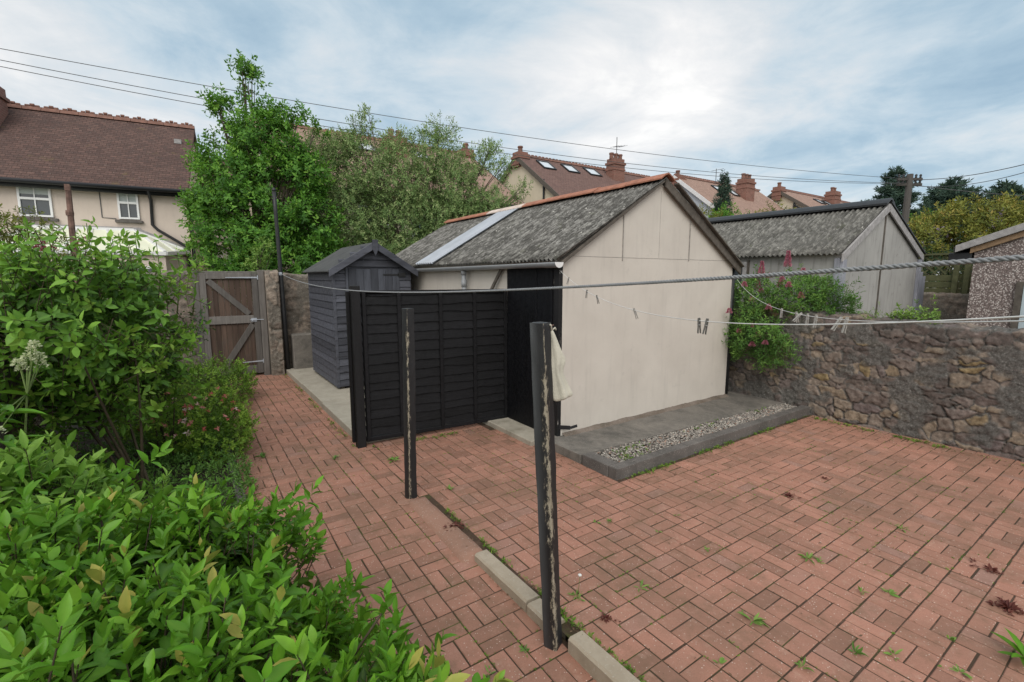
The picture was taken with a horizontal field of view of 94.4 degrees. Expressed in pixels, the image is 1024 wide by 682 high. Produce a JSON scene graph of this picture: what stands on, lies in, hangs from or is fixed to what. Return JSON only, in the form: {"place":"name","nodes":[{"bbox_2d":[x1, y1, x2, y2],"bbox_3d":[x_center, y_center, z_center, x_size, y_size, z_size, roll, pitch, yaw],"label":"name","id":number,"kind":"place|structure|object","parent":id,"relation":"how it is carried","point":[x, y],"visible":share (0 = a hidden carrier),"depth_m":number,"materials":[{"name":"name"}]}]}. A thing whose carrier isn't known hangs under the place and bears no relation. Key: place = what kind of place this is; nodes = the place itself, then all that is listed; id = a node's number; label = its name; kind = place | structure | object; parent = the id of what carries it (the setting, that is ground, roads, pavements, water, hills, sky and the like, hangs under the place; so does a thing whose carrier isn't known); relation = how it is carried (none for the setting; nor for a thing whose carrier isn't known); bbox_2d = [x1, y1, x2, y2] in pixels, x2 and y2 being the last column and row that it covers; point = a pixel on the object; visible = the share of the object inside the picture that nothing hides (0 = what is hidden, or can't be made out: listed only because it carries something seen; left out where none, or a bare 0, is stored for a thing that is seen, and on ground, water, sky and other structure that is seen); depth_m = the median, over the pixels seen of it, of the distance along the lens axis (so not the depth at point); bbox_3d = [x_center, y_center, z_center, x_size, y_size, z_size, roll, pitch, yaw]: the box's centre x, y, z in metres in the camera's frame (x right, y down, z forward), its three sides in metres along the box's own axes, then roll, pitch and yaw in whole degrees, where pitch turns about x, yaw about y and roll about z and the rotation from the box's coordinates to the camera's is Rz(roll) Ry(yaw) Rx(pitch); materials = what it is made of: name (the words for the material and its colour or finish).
{"place":"outdoors","nodes":[
{"label":"outdoors","id":0,"kind":"place"},
{"bbox_2d":[33,379,245,562],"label":"flower bed soil","id":1,"kind":"structure","parent":0,"point":[89,442],"depth_m":4.85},
{"bbox_2d":[0,340,63,510],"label":"flowering plant","id":2,"kind":"object","parent":1,"relation":"on","point":[28,383],"visible":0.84,"depth_m":2.16,"materials":[{"name":"green plant"}]},
{"bbox_2d":[0,325,96,503],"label":"stone wall","id":3,"kind":"structure","parent":1,"relation":"on","point":[17,396],"depth_m":3.81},
{"bbox_2d":[0,236,150,299],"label":"valerian","id":4,"kind":"object","parent":3,"relation":"on","point":[41,247],"visible":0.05,"depth_m":5.36,"materials":[{"name":"green plant"}]},
{"bbox_2d":[0,429,175,674],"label":"evergreen shrub","id":5,"kind":"object","parent":1,"relation":"on","point":[71,478],"visible":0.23,"depth_m":2.24,"materials":[{"name":"green plant"}]},
{"bbox_2d":[0,217,211,500],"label":"leafy bush","id":6,"kind":"object","parent":1,"relation":"on","point":[84,334],"visible":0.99,"depth_m":3.68,"materials":[{"name":"green plant"}]},
{"bbox_2d":[40,412,275,577],"bbox_3d":[-3.251,1.242,4.267,1.660,0.356,4.528,-5,9,-34],"label":"ground cover","id":7,"kind":"object","parent":1,"relation":"on","point":[164,458],"visible":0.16,"depth_m":4.62,"materials":[{"name":"green plant"}]},
{"bbox_2d":[119,285,215,460],"bbox_3d":[-3.638,0.349,4.879,1.076,1.954,1.279,-5,9,-34],"label":"rose bush","id":8,"kind":"object","parent":1,"relation":"on","point":[166,356],"visible":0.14,"depth_m":4.93,"materials":[{"name":"green plant"}]},
{"bbox_2d":[105,370,260,466],"bbox_3d":[-3.636,0.842,5.280,1.419,0.985,1.603,-5,9,-34],"label":"azalea bush","id":9,"kind":"object","parent":1,"relation":"on","point":[203,413],"visible":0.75,"depth_m":5.09,"materials":[{"name":"green plant"}]},
{"bbox_2d":[146,351,258,422],"bbox_3d":[-4.492,0.622,7.037,1.347,1.038,2.559,-1,8,-9],"label":"shrub","id":10,"kind":"object","parent":1,"relation":"on","point":[245,382],"visible":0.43,"depth_m":7.07,"materials":[{"name":"green plant"}]},
{"bbox_2d":[0,439,512,681],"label":"evergreen shrub","id":11,"kind":"object","parent":1,"relation":"on","point":[235,612],"visible":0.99,"depth_m":1.45,"materials":[{"name":"green plant"}]},
{"bbox_2d":[203,324,263,377],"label":"lane ground","id":12,"kind":"structure","parent":0,"point":[233,345],"depth_m":13.33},
{"bbox_2d":[0,203,86,271],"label":"elder bush","id":13,"kind":"object","parent":12,"relation":"on","point":[4,237],"visible":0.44,"depth_m":9.68,"materials":[{"name":"green plant"}]},
{"bbox_2d":[64,184,79,282],"bbox_3d":[-8.625,-1.175,9.414,0.124,3.741,0.144,6,10,39],"label":"rusty post","id":14,"kind":"object","parent":12,"relation":"on","point":[69,212],"visible":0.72,"depth_m":9.22,"materials":[{"name":"metal"}]},
{"bbox_2d":[0,224,190,271],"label":"conservatory","id":15,"kind":"object","parent":12,"relation":"on","point":[164,248],"visible":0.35,"depth_m":13.26,"materials":[{"name":"white plastic"}]},
{"bbox_2d":[0,87,207,325],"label":"house","id":16,"kind":"structure","parent":12,"relation":"on","point":[119,171],"depth_m":14.09,"materials":[{"name":"brown ceramic"}]},
{"bbox_2d":[13,187,58,221],"bbox_3d":[-13.050,-3.833,12.944,0.930,1.070,0.120,-4,9,-27],"label":"window","id":17,"kind":"structure","parent":16,"relation":"in","point":[41,198],"depth_m":12.98,"materials":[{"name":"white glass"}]},
{"bbox_2d":[115,193,142,223],"bbox_3d":[-11.245,-3.984,13.869,0.650,1.040,0.120,-4,9,-27],"label":"window","id":18,"kind":"structure","parent":16,"relation":"in","point":[128,204],"depth_m":13.90,"materials":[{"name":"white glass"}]},
{"bbox_2d":[79,270,199,376],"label":"stone wall","id":19,"kind":"structure","parent":12,"relation":"on","point":[182,305],"depth_m":8.80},
{"bbox_2d":[208,246,252,315],"bbox_3d":[-12.287,-2.416,20.044,3.050,3.520,1.800,-5,9,-34],"label":"bush","id":20,"kind":"object","parent":12,"relation":"on","point":[222,269],"depth_m":19.30,"materials":[{"name":"plant"}]},
{"bbox_2d":[239,235,276,270],"bbox_3d":[-5.593,-0.798,10.597,0.777,3.075,0.596,-5,9,-34],"label":"young bush","id":21,"kind":"object","parent":12,"relation":"on","point":[262,256],"visible":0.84,"depth_m":10.40,"materials":[{"name":"green plant"}]},
{"bbox_2d":[172,48,348,344],"bbox_3d":[-6.570,-3.505,12.672,4.754,7.926,2.836,1,8,5],"label":"sycamore tree","id":22,"kind":"object","parent":12,"relation":"on","point":[292,160],"visible":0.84,"depth_m":12.18,"materials":[{"name":"green plant"}]},
{"bbox_2d":[263,270,310,371],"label":"stone wall","id":23,"kind":"structure","parent":12,"relation":"on","point":[297,305],"depth_m":9.89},
{"bbox_2d":[246,116,524,272],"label":"house","id":24,"kind":"structure","parent":12,"relation":"on","point":[481,181],"depth_m":19.99,"materials":[{"name":"ceramic"}]},
{"bbox_2d":[300,102,532,254],"bbox_3d":[-3.005,-3.329,14.158,7.335,7.202,2.818,0,8,0],"label":"willow tree","id":25,"kind":"object","parent":12,"relation":"on","point":[382,227],"visible":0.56,"depth_m":13.60,"materials":[{"name":"green plant"}]},
{"bbox_2d":[499,143,649,202],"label":"house","id":26,"kind":"structure","parent":12,"relation":"on","point":[551,178],"depth_m":23.86,"materials":[{"name":"tile"}]},
{"bbox_2d":[536,160,556,170],"bbox_3d":[1.730,-8.869,23.901,0.800,0.554,0.741,-5,9,-34],"label":"roof window","id":27,"kind":"structure","parent":26,"relation":"in","point":[546,165],"depth_m":23.86,"materials":[{"name":"black metal"}]},
{"bbox_2d":[560,164,580,173],"bbox_3d":[3.064,-9.035,24.858,0.800,0.554,0.741,-5,9,-34],"label":"roof window","id":28,"kind":"structure","parent":26,"relation":"in","point":[569,168],"depth_m":24.81,"materials":[{"name":"black metal"}]},
{"bbox_2d":[582,167,602,176],"bbox_3d":[4.379,-9.200,25.802,0.850,0.554,0.741,-5,9,-34],"label":"roof window","id":29,"kind":"structure","parent":26,"relation":"in","point":[593,172],"depth_m":25.75,"materials":[{"name":"black metal"}]},
{"bbox_2d":[699,202,731,217],"bbox_3d":[7.925,-3.114,19.803,2.563,5.198,1.471,-1,8,-8],"label":"garden tree","id":30,"kind":"object","parent":12,"relation":"on","point":[714,215],"visible":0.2,"depth_m":19.46,"materials":[{"name":"green plant"}]},
{"bbox_2d":[710,170,734,217],"bbox_3d":[10.403,-4.830,23.610,1.560,7.139,1.733,-5,9,-34],"label":"conifer tree","id":31,"kind":"object","parent":12,"relation":"on","point":[723,191],"visible":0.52,"depth_m":23.11,"materials":[{"name":"green plant"}]},
{"bbox_2d":[671,169,785,217],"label":"house","id":32,"kind":"structure","parent":12,"relation":"on","point":[745,193],"depth_m":29.38,"materials":[{"name":"tile"}]},
{"bbox_2d":[708,202,749,217],"bbox_3d":[10.403,-3.820,22.875,2.515,5.759,1.478,-1,8,-5],"label":"garden tree","id":33,"kind":"object","parent":12,"relation":"on","point":[725,211],"visible":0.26,"depth_m":22.45,"materials":[{"name":"green plant"}]},
{"bbox_2d":[767,182,911,235],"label":"house","id":34,"kind":"structure","parent":12,"relation":"on","point":[791,199],"depth_m":33.23,"materials":[{"name":"ceramic"}]},
{"bbox_2d":[871,165,932,234],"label":"cedar tree","id":35,"kind":"object","parent":12,"relation":"on","point":[895,192],"visible":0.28,"depth_m":42.95,"materials":[{"name":"green plant"}]},
{"bbox_2d":[899,207,947,239],"bbox_3d":[26.989,-5.542,32.015,4.652,6.762,2.498,0,8,-2],"label":"tree","id":36,"kind":"object","parent":12,"relation":"on","point":[922,213],"visible":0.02,"depth_m":31.40,"materials":[{"name":"green plant"}]},
{"bbox_2d":[913,174,985,281],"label":"cedar tree","id":37,"kind":"object","parent":12,"relation":"on","point":[935,195],"visible":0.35,"depth_m":46.65,"materials":[{"name":"green plant"}]},
{"bbox_2d":[958,178,1023,228],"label":"cedar tree","id":38,"kind":"object","parent":12,"relation":"on","point":[1007,186],"visible":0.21,"depth_m":42.85,"materials":[{"name":"green plant"}]},
{"bbox_2d":[223,372,596,681],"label":"path paving","id":39,"kind":"structure","parent":0,"point":[429,607],"depth_m":3.48,"materials":[{"name":"brick"}]},
{"bbox_2d":[192,270,270,376],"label":"garden gate","id":40,"kind":"structure","parent":39,"relation":"on","point":[251,318],"depth_m":9.18,"materials":[{"name":"wood"}]},
{"bbox_2d":[220,424,282,678],"bbox_3d":[-2.166,1.535,3.865,0.092,0.237,6.425,-5,9,-34],"label":"bed edging","id":41,"kind":"object","parent":39,"relation":"on","point":[237,490],"visible":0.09,"depth_m":4.36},
{"bbox_2d":[263,270,284,375],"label":"gate pier","id":42,"kind":"structure","parent":39,"relation":"on","point":[274,322],"depth_m":9.46,"materials":[{"name":"grey stone"}]},
{"bbox_2d":[397,499,411,504],"bbox_3d":[-0.938,1.422,4.192,0.109,0.011,0.145,3,8,19],"label":"mortar patch","id":43,"kind":"object","parent":39,"relation":"on","point":[404,502],"visible":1,"depth_m":4.17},
{"bbox_2d":[402,308,416,498],"bbox_3d":[-0.903,0.616,4.183,0.087,1.808,0.106,8,11,44],"label":"wooden post","id":44,"kind":"object","parent":39,"relation":"on","point":[409,379],"visible":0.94,"depth_m":4.14,"materials":[{"name":"black paint"}]},
{"bbox_2d":[408,496,482,562],"bbox_3d":[-0.569,1.504,3.824,0.220,0.092,1.095,-5,9,-34],"label":"mortar strip","id":45,"kind":"object","parent":39,"relation":"on","point":[463,547],"visible":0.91,"depth_m":3.70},
{"bbox_2d":[475,549,539,612],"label":"edging block","id":46,"kind":"structure","parent":39,"relation":"on","point":[517,589],"depth_m":3.10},
{"bbox_2d":[530,322,561,651],"bbox_3d":[0.187,0.851,2.511,0.210,1.915,0.109,-5,9,-34],"label":"wooden post","id":47,"kind":"object","parent":39,"relation":"on","point":[543,405],"visible":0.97,"depth_m":2.46,"materials":[{"name":"black paint"}]},
{"bbox_2d":[550,324,572,400],"bbox_3d":[0.237,0.111,2.427,0.154,0.409,0.072,-2,8,-13],"label":"cloth bag","id":48,"kind":"object","parent":47,"relation":"hanging from","point":[562,390],"visible":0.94,"depth_m":2.41,"materials":[{"name":"fabric"}]},
{"bbox_2d":[527,598,565,638],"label":"edging block","id":49,"kind":"structure","parent":39,"relation":"on","point":[534,610],"depth_m":2.81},
{"bbox_2d":[568,631,640,681],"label":"edging block","id":50,"kind":"structure","parent":39,"relation":"on","point":[594,659],"depth_m":2.45,"materials":[{"name":"concrete"}]},
{"bbox_2d":[233,376,1014,681],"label":"leaf litter","id":51,"kind":"object","parent":39,"relation":"on","point":[591,486],"visible":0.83,"depth_m":4.81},
{"bbox_2d":[246,390,1021,681],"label":"joint debris","id":52,"kind":"object","parent":39,"relation":"on","point":[686,542],"visible":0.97,"depth_m":3.58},
{"bbox_2d":[254,389,1014,681],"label":"joint weeds","id":53,"kind":"object","parent":39,"relation":"on","point":[638,555],"visible":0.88,"depth_m":3.61,"materials":[{"name":"green plant"}]},
{"bbox_2d":[285,367,534,445],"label":"concrete path","id":54,"kind":"structure","parent":0,"point":[330,399],"depth_m":7.09,"materials":[{"name":"concrete"}]},
{"bbox_2d":[272,187,290,369],"bbox_3d":[-4.611,-1.110,9.491,0.139,3.790,0.105,-5,9,-34],"label":"metal pole","id":55,"kind":"object","parent":54,"relation":"on","point":[283,308],"visible":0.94,"depth_m":9.46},
{"bbox_2d":[282,254,1023,292],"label":"washing line","id":56,"kind":"object","parent":55,"relation":"attached to","point":[934,263],"visible":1,"depth_m":1.11,"materials":[{"name":"grey fabric"}]},
{"bbox_2d":[290,332,312,368],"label":"concrete block","id":57,"kind":"structure","parent":54,"relation":"on","point":[301,350],"depth_m":9.77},
{"bbox_2d":[302,239,417,388],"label":"garden shed","id":58,"kind":"structure","parent":54,"relation":"on","point":[374,265],"depth_m":8.07,"materials":[{"name":"grey wood"}]},
{"bbox_2d":[348,269,404,370],"bbox_3d":[-2.292,-0.284,8.203,0.984,1.902,0.034,-5,9,-34],"label":"door","id":59,"kind":"structure","parent":58,"relation":"in","point":[367,279],"depth_m":8.06,"materials":[{"name":"grey wood"}]},
{"bbox_2d":[345,286,507,448],"bbox_3d":[-0.966,0.295,5.912,2.046,1.975,0.105,-5,9,-30],"label":"fence panel","id":60,"kind":"object","parent":54,"relation":"on","point":[461,358],"visible":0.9,"depth_m":5.86,"materials":[{"name":"wood"}]},
{"bbox_2d":[0,0,1023,274],"label":"sky","id":61,"kind":"structure","parent":0,"point":[934,89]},
{"bbox_2d":[555,391,780,463],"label":"concrete slab","id":62,"kind":"structure","parent":0,"point":[575,447],"depth_m":6.03,"materials":[{"name":"concrete"}]},
{"bbox_2d":[396,173,743,436],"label":"outbuilding","id":63,"kind":"structure","parent":62,"relation":"on","point":[622,364],"depth_m":6.29,"materials":[{"name":"paint"}]},
{"bbox_2d":[507,268,553,428],"bbox_3d":[0.227,0.107,5.992,0.070,2.025,0.980,-5,9,-34],"label":"door","id":64,"kind":"structure","parent":63,"relation":"in","point":[526,307],"depth_m":6.07,"materials":[{"name":"wood"}]},
{"bbox_2d":[566,276,1023,324],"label":"washing line","id":65,"kind":"object","parent":63,"relation":"attached to","point":[848,323],"visible":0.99,"depth_m":1.30,"materials":[{"name":"fabric"}]},
{"bbox_2d":[702,318,708,334],"bbox_3d":[0.891,-0.067,2.178,0.018,0.074,0.014,9,8,-2],"label":"clothes peg","id":66,"kind":"object","parent":65,"relation":"hanging from","point":[706,325],"visible":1,"depth_m":2.17,"materials":[{"name":"plastic"}]},
{"bbox_2d":[738,281,1023,322],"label":"washing line","id":67,"kind":"object","parent":63,"relation":"attached to","point":[921,322],"visible":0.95,"depth_m":1.32,"materials":[{"name":"fabric"}]},
{"bbox_2d":[830,317,842,330],"bbox_3d":[1.527,-0.081,2.227,0.018,0.074,0.014,31,6,-4],"label":"clothes peg","id":68,"kind":"object","parent":67,"relation":"hanging from","point":[834,327],"visible":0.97,"depth_m":2.22,"materials":[{"name":"plastic"}]},
{"bbox_2d":[841,317,848,332],"bbox_3d":[1.499,-0.071,2.132,0.018,0.074,0.014,10,8,-2],"label":"clothes peg","id":69,"kind":"object","parent":67,"relation":"hanging from","point":[844,327],"visible":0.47,"depth_m":2.13,"materials":[{"name":"plastic"}]},
{"bbox_2d":[366,415,1023,681],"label":"patio paving","id":70,"kind":"structure","parent":0,"point":[820,634],"depth_m":3.50,"materials":[{"name":"brick"}]},
{"bbox_2d":[443,520,463,531],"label":"weed plant","id":71,"kind":"object","parent":70,"relation":"on","point":[455,523],"visible":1,"depth_m":3.77,"materials":[{"name":"red plant"}]},
{"bbox_2d":[600,613,620,623],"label":"weed plant","id":72,"kind":"object","parent":70,"relation":"on","point":[606,617],"visible":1,"depth_m":2.75,"materials":[{"name":"red plant"}]},
{"bbox_2d":[233,373,1023,681],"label":"edge weeds","id":73,"kind":"object","parent":70,"relation":"on","point":[596,638],"visible":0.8,"depth_m":4.98,"materials":[{"name":"green plant"}]},
{"bbox_2d":[594,403,796,462],"bbox_3d":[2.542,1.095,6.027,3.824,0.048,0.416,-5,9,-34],"label":"gravel","id":74,"kind":"structure","parent":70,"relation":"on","point":[662,442],"depth_m":5.74,"materials":[{"name":"gravel"}]},
{"bbox_2d":[582,405,809,480],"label":"raised kerb","id":75,"kind":"structure","parent":70,"relation":"on","point":[605,466],"depth_m":5.23,"materials":[{"name":"concrete"}]},
{"bbox_2d":[737,610,768,627],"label":"weed plant","id":76,"kind":"object","parent":70,"relation":"on","point":[757,620],"visible":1,"depth_m":2.74,"materials":[{"name":"green plant"}]},
{"bbox_2d":[793,656,813,671],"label":"weed plant","id":77,"kind":"object","parent":70,"relation":"on","point":[799,662],"visible":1,"depth_m":2.42,"materials":[{"name":"green plant"}]},
{"bbox_2d":[797,552,824,564],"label":"weed plant","id":78,"kind":"object","parent":70,"relation":"on","point":[811,555],"visible":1,"depth_m":3.35,"materials":[{"name":"green plant"}]},
{"bbox_2d":[848,641,866,655],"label":"weed plant","id":79,"kind":"object","parent":70,"relation":"on","point":[857,650],"visible":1,"depth_m":2.51,"materials":[{"name":"green plant"}]},
{"bbox_2d":[728,305,1023,461],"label":"stone wall","id":80,"kind":"structure","parent":70,"relation":"on","point":[959,385],"depth_m":5.88,"materials":[{"name":"stone"}]},
{"bbox_2d":[721,250,839,373],"bbox_3d":[3.939,-0.422,7.123,1.592,1.850,1.177,5,9,31],"label":"valerian","id":81,"kind":"object","parent":80,"relation":"on","point":[747,284],"visible":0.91,"depth_m":6.98,"materials":[{"name":"green plant"}]},
{"bbox_2d":[794,268,864,315],"bbox_3d":[4.497,-0.627,6.785,0.807,0.854,0.959,-3,8,-21],"label":"shrub","id":82,"kind":"object","parent":80,"relation":"on","point":[849,298],"depth_m":6.64,"materials":[{"name":"green plant"}]},
{"bbox_2d":[860,302,895,319],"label":"wall weed","id":83,"kind":"object","parent":80,"relation":"on","point":[872,314],"depth_m":6.20,"materials":[{"name":"green plant"}]},
{"bbox_2d":[885,295,940,324],"bbox_3d":[5.021,-0.355,5.899,0.538,0.485,0.503,2,8,17],"label":"wall weed","id":84,"kind":"object","parent":80,"relation":"on","point":[908,314],"depth_m":5.88,"materials":[{"name":"green plant"}]},
{"bbox_2d":[880,587,899,597],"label":"weed plant","id":85,"kind":"object","parent":70,"relation":"on","point":[891,592],"visible":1,"depth_m":2.98,"materials":[{"name":"green plant"}]},
{"bbox_2d":[884,647,902,661],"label":"weed plant","id":86,"kind":"object","parent":70,"relation":"on","point":[896,652],"visible":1,"depth_m":2.49,"materials":[{"name":"green plant"}]},
{"bbox_2d":[938,664,972,680],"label":"weed plant","id":87,"kind":"object","parent":70,"relation":"on","point":[963,670],"visible":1,"depth_m":2.39,"materials":[{"name":"green plant"}]},
{"bbox_2d":[969,558,1003,574],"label":"weed plant","id":88,"kind":"object","parent":70,"relation":"on","point":[993,569],"visible":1,"depth_m":3.23,"materials":[{"name":"red plant"}]},
{"bbox_2d":[985,596,1023,616],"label":"weed plant","id":89,"kind":"object","parent":70,"relation":"on","point":[1008,606],"visible":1,"depth_m":2.85,"materials":[{"name":"red plant"}]},
{"bbox_2d":[990,628,1023,665],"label":"broadleaf plant","id":90,"kind":"object","parent":70,"relation":"on","point":[1020,647],"visible":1,"depth_m":2.49,"materials":[{"name":"green plant"}]},
{"bbox_2d":[707,198,925,317],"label":"garage","id":91,"kind":"structure","parent":0,"point":[876,232],"depth_m":7.79,"materials":[{"name":"grey concrete"}]},
{"bbox_2d":[733,262,746,304],"bbox_3d":[3.703,-0.902,8.413,0.090,0.970,0.880,-5,9,-34],"label":"window","id":92,"kind":"structure","parent":91,"relation":"in","point":[744,269],"depth_m":8.08,"materials":[{"name":"glass"}]},
{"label":"neighbour garden ground","id":93,"kind":"structure","parent":0,"visible":0},
{"bbox_2d":[740,198,794,214],"bbox_3d":[10.766,-3.183,19.795,2.521,5.328,1.247,-1,8,-8],"label":"garden tree","id":94,"kind":"object","parent":93,"relation":"on","point":[771,209],"visible":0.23,"depth_m":19.34,"materials":[{"name":"green plant"}]},
{"bbox_2d":[896,174,922,222],"bbox_3d":[17.794,-4.140,21.643,1.100,6.705,0.319,1,8,11],"label":"telegraph pole","id":95,"kind":"object","parent":93,"relation":"on","point":[909,179],"visible":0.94,"depth_m":21.21,"materials":[{"name":"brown wood"}]},
{"bbox_2d":[1,60,885,182],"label":"overhead cable","id":96,"kind":"object","parent":95,"relation":"attached to","point":[419,135],"visible":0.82,"depth_m":14.75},
{"bbox_2d":[0,48,889,177],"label":"overhead cable","id":97,"kind":"object","parent":95,"relation":"attached to","point":[408,119],"visible":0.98,"depth_m":14.15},
{"bbox_2d":[0,66,898,183],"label":"overhead cable","id":98,"kind":"object","parent":95,"relation":"attached to","point":[426,142],"visible":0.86,"depth_m":15.13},
{"bbox_2d":[917,164,1023,179],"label":"overhead cable","id":99,"kind":"object","parent":95,"relation":"attached to","point":[970,175],"visible":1,"depth_m":18.12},
{"bbox_2d":[921,172,1023,186],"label":"overhead cable","id":100,"kind":"object","parent":95,"relation":"attached to","point":[967,184],"visible":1,"depth_m":18.50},
{"bbox_2d":[931,187,1023,195],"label":"overhead cable","id":101,"kind":"object","parent":95,"relation":"attached to","point":[976,192],"visible":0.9,"depth_m":20.66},
{"bbox_2d":[913,230,974,288],"bbox_3d":[11.804,-1.308,12.935,3.600,3.512,1.744,-1,8,-8],"label":"dark shrub tree","id":102,"kind":"object","parent":93,"relation":"on","point":[940,257],"visible":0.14,"depth_m":12.56,"materials":[{"name":"green plant"}]},
{"bbox_2d":[921,292,968,323],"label":"stone wall","id":103,"kind":"structure","parent":93,"relation":"on","point":[951,305],"depth_m":9.82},
{"bbox_2d":[921,253,972,293],"bbox_3d":[8.375,-1.519,10.935,0.120,0.910,7.621,-5,9,-34],"label":"lattice fence","id":104,"kind":"object","parent":103,"relation":"on","point":[953,285],"visible":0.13,"depth_m":9.90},
{"bbox_2d":[907,189,1023,288],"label":"climber mound","id":105,"kind":"object","parent":93,"relation":"on","point":[1004,214],"visible":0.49,"depth_m":13.41,"materials":[{"name":"green plant"}]},
{"bbox_2d":[948,223,1023,328],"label":"outbuilding","id":106,"kind":"structure","parent":93,"relation":"on","point":[996,289],"depth_m":7.42,"materials":[{"name":"stone"}]},
{"bbox_2d":[1018,289,1023,328],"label":"door","id":107,"kind":"structure","parent":106,"relation":"in","point":[1021,324],"depth_m":7.21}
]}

